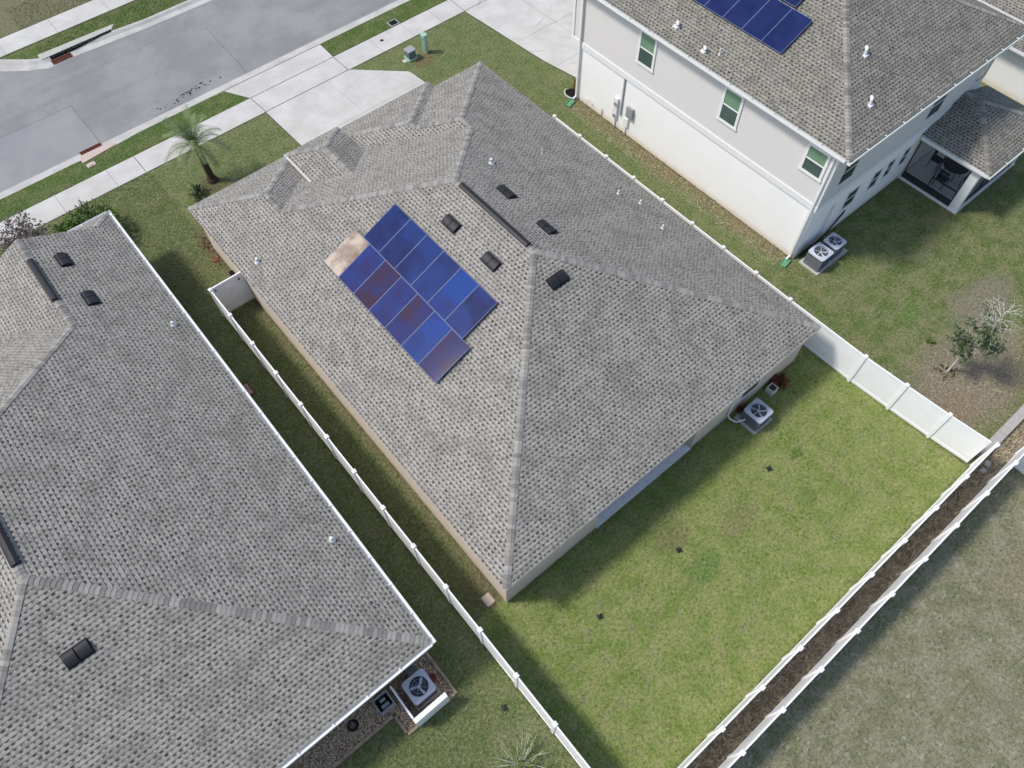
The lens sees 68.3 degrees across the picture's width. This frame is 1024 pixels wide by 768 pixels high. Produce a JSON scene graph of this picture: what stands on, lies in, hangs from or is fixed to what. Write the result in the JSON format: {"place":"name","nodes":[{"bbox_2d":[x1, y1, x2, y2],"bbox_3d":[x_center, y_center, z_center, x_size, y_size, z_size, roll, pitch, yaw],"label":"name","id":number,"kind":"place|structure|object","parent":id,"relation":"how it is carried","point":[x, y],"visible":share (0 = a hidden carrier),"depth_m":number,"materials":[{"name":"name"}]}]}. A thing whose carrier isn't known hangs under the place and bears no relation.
{"place":"outdoors","nodes":[
{"label":"outdoors","id":0,"kind":"place"},
{"bbox_2d":[0,0,133,56],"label":"sidewalk","id":1,"kind":"structure","parent":0,"point":[29,35],"depth_m":44.25,"materials":[{"name":"concrete"}]},
{"bbox_2d":[0,0,186,58],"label":"lawn","id":2,"kind":"structure","parent":0,"point":[8,25],"depth_m":44.59,"materials":[{"name":"green plant"}]},
{"bbox_2d":[0,0,396,192],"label":"road","id":3,"kind":"structure","parent":0,"point":[109,91],"depth_m":42.11,"materials":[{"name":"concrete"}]},
{"bbox_2d":[0,0,210,70],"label":"kerb","id":4,"kind":"structure","parent":3,"relation":"on","point":[45,63],"depth_m":43.69,"materials":[{"name":"concrete"}]},
{"bbox_2d":[38,24,113,64],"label":"storm drain","id":5,"kind":"object","parent":4,"relation":"on","point":[75,43],"visible":1,"depth_m":43.15,"materials":[{"name":"concrete"}]},
{"bbox_2d":[5,28,245,143],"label":"road seams","id":6,"kind":"object","parent":3,"relation":"on","point":[94,134],"visible":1,"depth_m":41.34,"materials":[{"name":"grey asphalt"}]},
{"bbox_2d":[157,77,220,109],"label":"dirt crumbs","id":7,"kind":"object","parent":3,"relation":"on","point":[189,92],"visible":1,"depth_m":41.18,"materials":[{"name":"brown soil"}]},
{"bbox_2d":[0,0,408,198],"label":"kerb","id":8,"kind":"structure","parent":3,"relation":"on","point":[118,139],"depth_m":40.96,"materials":[{"name":"concrete"}]},
{"bbox_2d":[79,142,115,162],"bbox_3d":[-21.361,-12.005,38.860,1.900,0.140,0.990,-36,65,-19],"label":"storm drain","id":9,"kind":"object","parent":8,"relation":"in","point":[89,153],"visible":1,"depth_m":38.80,"materials":[{"name":"concrete"}]},
{"bbox_2d":[0,210,435,767],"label":"single storey house","id":10,"kind":"structure","parent":0,"point":[193,574],"depth_m":23.37,"materials":[{"name":"beige paint"}]},
{"bbox_2d":[0,0,484,245],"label":"sidewalk","id":11,"kind":"structure","parent":0,"point":[93,187],"depth_m":40.18,"materials":[{"name":"concrete"}]},
{"bbox_2d":[0,0,574,208],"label":"pavement joints","id":12,"kind":"object","parent":11,"relation":"on","point":[305,70],"visible":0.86,"depth_m":41.56,"materials":[{"name":"grey concrete"}]},
{"bbox_2d":[225,45,332,97],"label":"driveway","id":13,"kind":"structure","parent":0,"point":[279,73],"depth_m":41.75,"materials":[{"name":"concrete"}]},
{"bbox_2d":[266,70,424,145],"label":"driveway","id":14,"kind":"structure","parent":0,"point":[312,114],"depth_m":40.49,"materials":[{"name":"concrete"}]},
{"bbox_2d":[0,0,1023,767],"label":"lawn","id":15,"kind":"structure","parent":0,"point":[986,700],"depth_m":28.06,"materials":[{"name":"green plant"}]},
{"bbox_2d":[0,210,52,256],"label":"shrub","id":16,"kind":"object","parent":15,"relation":"on","point":[26,231],"visible":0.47,"depth_m":34.59,"materials":[{"name":"grey plant"}]},
{"bbox_2d":[66,198,101,224],"bbox_3d":[-19.722,-7.791,35.359,1.585,1.670,1.514,10,60,6],"label":"shrub","id":17,"kind":"object","parent":15,"relation":"on","point":[87,209],"visible":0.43,"depth_m":35.05,"materials":[{"name":"green plant"}]},
{"bbox_2d":[52,200,126,233],"bbox_3d":[-19.664,-7.085,35.069,3.514,1.477,3.473,-36,65,-19],"label":"shrub","id":18,"kind":"object","parent":15,"relation":"on","point":[68,224],"visible":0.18,"depth_m":35.11,"materials":[{"name":"green plant"}]},
{"bbox_2d":[86,161,95,167],"bbox_3d":[-21.322,-11.122,38.269,0.440,0.036,0.310,-36,65,-19],"label":"meter box","id":19,"kind":"object","parent":15,"relation":"on","point":[90,164],"visible":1,"depth_m":38.25,"materials":[{"name":"beige concrete"}]},
{"bbox_2d":[162,104,230,184],"bbox_3d":[-15.042,-11.060,35.771,3.138,4.151,3.175,-36,65,-19],"label":"palm tree","id":20,"kind":"object","parent":15,"relation":"on","point":[191,134],"visible":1,"depth_m":35.19,"materials":[{"name":"green plant"}]},
{"bbox_2d":[188,183,208,201],"bbox_3d":[-15.323,-9.397,36.905,0.980,0.570,1.124,-16,60,-9],"label":"shrub","id":21,"kind":"object","parent":15,"relation":"on","point":[197,190],"visible":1,"depth_m":36.91,"materials":[{"name":"green plant"}]},
{"bbox_2d":[194,232,222,263],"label":"dry leaf litter","id":22,"kind":"object","parent":15,"relation":"on","point":[217,258],"visible":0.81,"depth_m":35.19,"materials":[{"name":"brown plant"}]},
{"bbox_2d":[242,381,255,395],"bbox_3d":[-10.995,0.224,31.386,0.370,0.050,0.700,-36,65,-19],"label":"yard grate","id":23,"kind":"object","parent":15,"relation":"on","point":[248,388],"visible":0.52,"depth_m":31.40,"materials":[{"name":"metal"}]},
{"bbox_2d":[0,0,572,240],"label":"lawn edges","id":24,"kind":"object","parent":15,"relation":"on","point":[243,96],"visible":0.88,"depth_m":41.95,"materials":[{"name":"plant"}]},
{"bbox_2d":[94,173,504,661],"bbox_3d":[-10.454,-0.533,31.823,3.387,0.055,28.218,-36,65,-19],"label":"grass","id":25,"kind":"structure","parent":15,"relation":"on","point":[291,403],"depth_m":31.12,"materials":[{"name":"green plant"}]},
{"bbox_2d":[287,654,452,767],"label":"gravel","id":26,"kind":"structure","parent":15,"relation":"on","point":[361,726],"depth_m":24.81,"materials":[{"name":"brown gravel"}]},
{"bbox_2d":[347,719,358,731],"bbox_3d":[-5.215,11.181,24.745,0.392,0.091,0.394,-36,65,-19],"label":"hose reel","id":27,"kind":"object","parent":26,"relation":"on","point":[356,726],"visible":1,"depth_m":24.73,"materials":[{"name":"black metal"}]},
{"bbox_2d":[371,689,396,716],"bbox_3d":[-4.218,10.535,24.945,0.580,0.390,0.550,-36,65,-19],"label":"pool pump","id":28,"kind":"object","parent":26,"relation":"on","point":[385,704],"visible":1,"depth_m":24.88,"materials":[{"name":"grey metal"}]},
{"bbox_2d":[406,665,415,675],"bbox_3d":[-3.399,9.686,25.506,0.340,0.270,0.340,-36,65,-19],"label":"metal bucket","id":29,"kind":"object","parent":26,"relation":"on","point":[410,670],"visible":0.83,"depth_m":25.51,"materials":[{"name":"grey metal"}]},
{"bbox_2d":[390,686,449,726],"bbox_3d":[-3.015,10.173,24.804,1.280,0.970,1.430,-36,65,-19],"label":"privacy screen","id":30,"kind":"object","parent":26,"relation":"on","point":[431,710],"visible":1,"depth_m":24.27,"materials":[{"name":"white plastic"}]},
{"bbox_2d":[402,668,440,710],"bbox_3d":[-3.043,10.068,25.002,0.950,0.798,0.950,-36,65,-19],"label":"air conditioner","id":31,"kind":"object","parent":26,"relation":"on","point":[420,689],"visible":1,"depth_m":24.75,"materials":[{"name":"metal"}]},
{"bbox_2d":[428,673,436,682],"bbox_3d":[-2.669,9.889,25.357,0.330,0.300,0.330,-36,65,-19],"label":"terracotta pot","id":32,"kind":"object","parent":26,"relation":"on","point":[433,677],"visible":0.68,"depth_m":25.30,"materials":[{"name":"orange ceramic"}]},
{"bbox_2d":[386,19,399,26],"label":"meter pit","id":33,"kind":"object","parent":15,"relation":"on","point":[393,22],"visible":1,"depth_m":43.88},
{"bbox_2d":[330,652,457,767],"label":"brick edging","id":34,"kind":"object","parent":15,"relation":"on","point":[371,734],"visible":0.84,"depth_m":24.70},
{"bbox_2d":[208,287,589,767],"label":"vinyl fence","id":35,"kind":"object","parent":15,"relation":"on","point":[499,658],"visible":1,"depth_m":26.69,"materials":[{"name":"white plastic"}]},
{"bbox_2d":[211,271,253,311],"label":"vinyl gate","id":36,"kind":"structure","parent":35,"relation":"attached to","point":[232,292],"depth_m":32.77,"materials":[{"name":"white plastic"}]},
{"bbox_2d":[403,45,417,61],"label":"utility box","id":37,"kind":"object","parent":15,"relation":"on","point":[410,55],"visible":1,"depth_m":41.88,"materials":[{"name":"green metal"}]},
{"bbox_2d":[420,32,428,53],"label":"utility pedestal","id":38,"kind":"object","parent":15,"relation":"on","point":[423,35],"visible":1,"depth_m":41.85,"materials":[{"name":"green plastic"}]},
{"bbox_2d":[335,635,577,767],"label":"grass","id":39,"kind":"structure","parent":15,"relation":"on","point":[466,727],"depth_m":24.65,"materials":[{"name":"green plant"}]},
{"bbox_2d":[481,592,494,606],"bbox_3d":[-0.848,7.663,26.829,0.350,0.050,0.440,-36,65,-19],"label":"stepping stone","id":40,"kind":"object","parent":15,"relation":"on","point":[487,599],"visible":1,"depth_m":26.81,"materials":[{"name":"beige concrete"}]},
{"bbox_2d":[187,62,821,601],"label":"single storey house","id":41,"kind":"structure","parent":15,"relation":"on","point":[627,338],"depth_m":28.17,"materials":[{"name":"beige paint"}]},
{"bbox_2d":[324,204,496,382],"bbox_3d":[-3.825,-3.713,28.306,3.310,1.481,7.335,-36,65,-19],"label":"solar array","id":42,"kind":"object","parent":41,"relation":"on","point":[452,293],"visible":1,"depth_m":28.18,"materials":[{"name":"blue glass"}]},
{"bbox_2d":[738,377,762,401],"bbox_3d":[9.348,0.088,29.451,1.200,1.200,0.034,-36,65,-19],"label":"window","id":43,"kind":"structure","parent":41,"relation":"in","point":[756,384],"depth_m":29.75,"materials":[{"name":"plastic"}]},
{"bbox_2d":[490,728,551,767],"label":"shrub","id":44,"kind":"object","parent":15,"relation":"on","point":[522,755],"visible":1,"depth_m":24.01,"materials":[{"name":"green plant"}]},
{"bbox_2d":[565,98,574,106],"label":"splash block","id":45,"kind":"object","parent":15,"relation":"on","point":[570,102],"depth_m":40.11,"materials":[{"name":"green plastic"}]},
{"bbox_2d":[564,88,577,98],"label":"plant bed","id":46,"kind":"object","parent":15,"relation":"on","point":[569,93],"visible":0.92,"depth_m":40.53,"materials":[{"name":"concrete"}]},
{"bbox_2d":[736,404,747,413],"bbox_3d":[9.230,1.019,30.439,0.530,0.417,0.683,-36,65,-19],"label":"croton plant","id":47,"kind":"object","parent":15,"relation":"on","point":[740,409],"visible":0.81,"depth_m":30.41,"materials":[{"name":"brown plant"}]},
{"bbox_2d":[562,400,928,683],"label":"lawn litter","id":48,"kind":"object","parent":15,"relation":"on","point":[757,514],"visible":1,"depth_m":28.34,"materials":[{"name":"brown plant"}]},
{"bbox_2d":[734,398,772,434],"bbox_3d":[9.697,1.188,30.063,1.100,0.818,1.050,-36,65,-19],"label":"air conditioner","id":49,"kind":"object","parent":15,"relation":"on","point":[756,413],"visible":1,"depth_m":29.83,"materials":[{"name":"metal"}]},
{"bbox_2d":[552,114,991,462],"bbox_3d":[9.705,-4.943,33.118,0.437,2.011,23.716,-37,65,-19],"label":"vinyl fence","id":50,"kind":"object","parent":15,"relation":"on","point":[906,402],"visible":0.59,"depth_m":29.98,"materials":[{"name":"white plastic"}]},
{"bbox_2d":[765,382,778,396],"bbox_3d":[10.614,0.228,30.884,0.340,0.360,0.340,-36,65,-19],"label":"planter","id":51,"kind":"object","parent":15,"relation":"on","point":[770,390],"visible":1,"depth_m":30.79,"materials":[{"name":"concrete"}]},
{"bbox_2d":[770,372,791,389],"bbox_3d":[10.999,-0.108,31.013,0.876,0.592,0.832,-2,59,0],"label":"croton plant","id":52,"kind":"object","parent":15,"relation":"on","point":[780,380],"visible":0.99,"depth_m":30.96,"materials":[{"name":"brown plant"}]},
{"bbox_2d":[779,256,790,267],"bbox_3d":[12.450,-5.552,34.427,0.320,0.070,0.540,37,66,20],"label":"splash block","id":53,"kind":"object","parent":15,"relation":"on","point":[784,262],"depth_m":34.40,"materials":[{"name":"green plastic"}]},
{"bbox_2d":[569,103,1023,485],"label":"dry straw","id":54,"kind":"object","parent":15,"relation":"on","point":[784,256],"visible":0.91,"depth_m":32.20,"materials":[{"name":"brown plant"}]},
{"bbox_2d":[571,0,1023,259],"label":"two storey house","id":55,"kind":"structure","parent":15,"relation":"on","point":[833,114],"depth_m":32.55,"materials":[{"name":"white paint"}]},
{"bbox_2d":[635,29,657,73],"bbox_3d":[6.117,-15.122,34.285,0.059,1.730,1.140,-36,65,-19],"label":"window","id":56,"kind":"structure","parent":55,"relation":"in","point":[647,45],"depth_m":34.31,"materials":[{"name":"glass"}]},
{"bbox_2d":[716,85,744,131],"bbox_3d":[9.347,-11.799,32.303,0.059,1.750,1.140,-36,65,-19],"label":"window","id":57,"kind":"structure","parent":55,"relation":"in","point":[731,105],"depth_m":32.31,"materials":[{"name":"white plastic"}]},
{"bbox_2d":[694,0,812,53],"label":"solar array","id":58,"kind":"object","parent":55,"relation":"on","point":[778,26],"visible":1,"depth_m":31.19,"materials":[{"name":"blue glass"}]},
{"bbox_2d":[798,141,831,182],"bbox_3d":[12.197,-8.934,30.436,0.059,1.430,1.160,-36,65,-19],"label":"window","id":59,"kind":"structure","parent":55,"relation":"in","point":[814,163],"depth_m":30.43,"materials":[{"name":"white plastic"}]},
{"bbox_2d":[835,158,860,188],"bbox_3d":[13.933,-8.860,31.111,1.150,1.450,0.034,-36,65,-19],"label":"window","id":60,"kind":"structure","parent":55,"relation":"in","point":[848,172],"depth_m":31.31,"materials":[{"name":"plastic"}]},
{"bbox_2d":[839,184,860,211],"bbox_3d":[15.228,-8.376,34.001,0.900,1.150,0.034,-36,65,-19],"label":"window","id":61,"kind":"structure","parent":55,"relation":"in","point":[851,195],"depth_m":33.99,"materials":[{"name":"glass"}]},
{"bbox_2d":[865,166,884,191],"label":"window","id":62,"kind":"structure","parent":55,"relation":"in","point":[875,177],"depth_m":34.55,"materials":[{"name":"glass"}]},
{"bbox_2d":[880,156,897,179],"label":"window","id":63,"kind":"structure","parent":55,"relation":"in","point":[891,163],"depth_m":34.86,"materials":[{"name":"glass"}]},
{"bbox_2d":[896,144,913,167],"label":"window","id":64,"kind":"structure","parent":55,"relation":"in","point":[905,154],"depth_m":35.25,"materials":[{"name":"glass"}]},
{"bbox_2d":[927,150,942,170],"bbox_3d":[20.840,-11.040,36.955,0.540,1.000,0.500,-36,65,-19],"label":"patio chair","id":65,"kind":"object","parent":55,"relation":"on","point":[936,158],"visible":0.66,"depth_m":36.98,"materials":[{"name":"black metal"}]},
{"bbox_2d":[923,92,949,122],"bbox_3d":[18.672,-12.296,33.076,1.200,1.450,0.034,-36,65,-19],"label":"window","id":66,"kind":"structure","parent":55,"relation":"in","point":[936,106],"depth_m":33.30,"materials":[{"name":"plastic"}]},
{"bbox_2d":[931,169,950,189],"bbox_3d":[20.725,-9.936,36.303,0.500,1.000,0.540,-36,65,-19],"label":"patio chair","id":67,"kind":"object","parent":55,"relation":"on","point":[941,177],"visible":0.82,"depth_m":36.11,"materials":[{"name":"black metal"}]},
{"bbox_2d":[940,157,968,182],"bbox_3d":[21.425,-10.373,36.710,1.240,0.732,1.240,-36,65,-19],"label":"patio table","id":68,"kind":"object","parent":55,"relation":"on","point":[952,165],"visible":0.61,"depth_m":36.33,"materials":[{"name":"black metal"}]},
{"bbox_2d":[973,58,995,84],"bbox_3d":[21.551,-14.382,34.269,0.900,1.450,0.034,-36,65,-19],"label":"window","id":69,"kind":"structure","parent":55,"relation":"in","point":[985,69],"depth_m":34.51,"materials":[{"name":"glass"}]},
{"bbox_2d":[799,242,833,275],"bbox_3d":[13.832,-5.747,34.076,1.150,0.878,1.050,-36,65,-19],"label":"air conditioner","id":70,"kind":"object","parent":15,"relation":"on","point":[815,260],"visible":1,"depth_m":33.85,"materials":[{"name":"metal"}]},
{"bbox_2d":[822,232,847,262],"bbox_3d":[14.683,-6.353,34.445,1.075,0.838,1.050,-36,65,-19],"label":"air conditioner","id":71,"kind":"object","parent":15,"relation":"on","point":[835,243],"visible":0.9,"depth_m":34.13,"materials":[{"name":"metal"}]},
{"bbox_2d":[677,442,1000,767],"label":"vinyl fence","id":72,"kind":"object","parent":15,"relation":"on","point":[762,684],"visible":1,"depth_m":25.31,"materials":[{"name":"white plastic"}]},
{"bbox_2d":[689,420,1023,767],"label":"mulch strip","id":73,"kind":"object","parent":15,"relation":"on","point":[828,640],"visible":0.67,"depth_m":26.34,"materials":[{"name":"brown wood"}]},
{"bbox_2d":[686,419,1023,767],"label":"dry brush","id":74,"kind":"object","parent":73,"relation":"on","point":[930,518],"visible":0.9,"depth_m":26.47,"materials":[{"name":"plant"}]},
{"bbox_2d":[978,467,986,474],"bbox_3d":[18.076,3.350,29.029,0.250,0.180,0.190,-25,62,-13],"label":"concrete block","id":75,"kind":"object","parent":73,"relation":"on","point":[983,470],"depth_m":28.96,"materials":[{"name":"grey concrete"}]},
{"bbox_2d":[983,460,990,467],"bbox_3d":[18.328,3.106,29.158,0.198,0.200,0.260,29,64,17],"label":"concrete block","id":76,"kind":"object","parent":73,"relation":"on","point":[987,463],"depth_m":29.09,"materials":[{"name":"grey concrete"}]},
{"bbox_2d":[718,446,1023,767],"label":"vinyl fence","id":77,"kind":"object","parent":15,"relation":"on","point":[817,668],"visible":1,"depth_m":25.31,"materials":[{"name":"white plastic"}]},
{"bbox_2d":[925,336,935,343],"bbox_3d":[17.778,-1.851,32.097,0.396,0.274,0.487,-11,60,-6],"label":"weed","id":78,"kind":"object","parent":15,"relation":"on","point":[928,339],"visible":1,"depth_m":32.10,"materials":[{"name":"green plant"}]},
{"bbox_2d":[935,362,957,380],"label":"dark mulch","id":79,"kind":"object","parent":15,"relation":"on","point":[944,373],"visible":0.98,"depth_m":31.34,"materials":[{"name":"brown wood"}]},
{"bbox_2d":[945,296,1023,371],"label":"young tree","id":80,"kind":"object","parent":15,"relation":"on","point":[982,337],"visible":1,"depth_m":29.04,"materials":[{"name":"green plant"}]},
{"bbox_2d":[977,404,1023,456],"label":"concrete wall","id":81,"kind":"structure","parent":15,"relation":"on","point":[1009,425],"depth_m":29.72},
{"bbox_2d":[1014,456,1023,473],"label":"vinyl fence","id":82,"kind":"object","parent":15,"relation":"on","point":[1019,467],"visible":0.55,"depth_m":28.88,"materials":[{"name":"white plastic"}]},
{"bbox_2d":[465,0,577,76],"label":"driveway","id":83,"kind":"structure","parent":0,"point":[518,22],"depth_m":43.65,"materials":[{"name":"concrete"}]},
{"bbox_2d":[731,470,1023,767],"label":"grass","id":84,"kind":"structure","parent":0,"point":[931,662],"depth_m":25.44,"materials":[{"name":"green plant"}]},
{"bbox_2d":[767,153,1023,465],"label":"grass","id":85,"kind":"structure","parent":0,"point":[932,291],"depth_m":33.77,"materials":[{"name":"green plant"}]},
{"bbox_2d":[982,0,1023,104],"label":"single storey house","id":86,"kind":"structure","parent":0,"point":[1004,74],"depth_m":39.14,"materials":[{"name":"white paint"}]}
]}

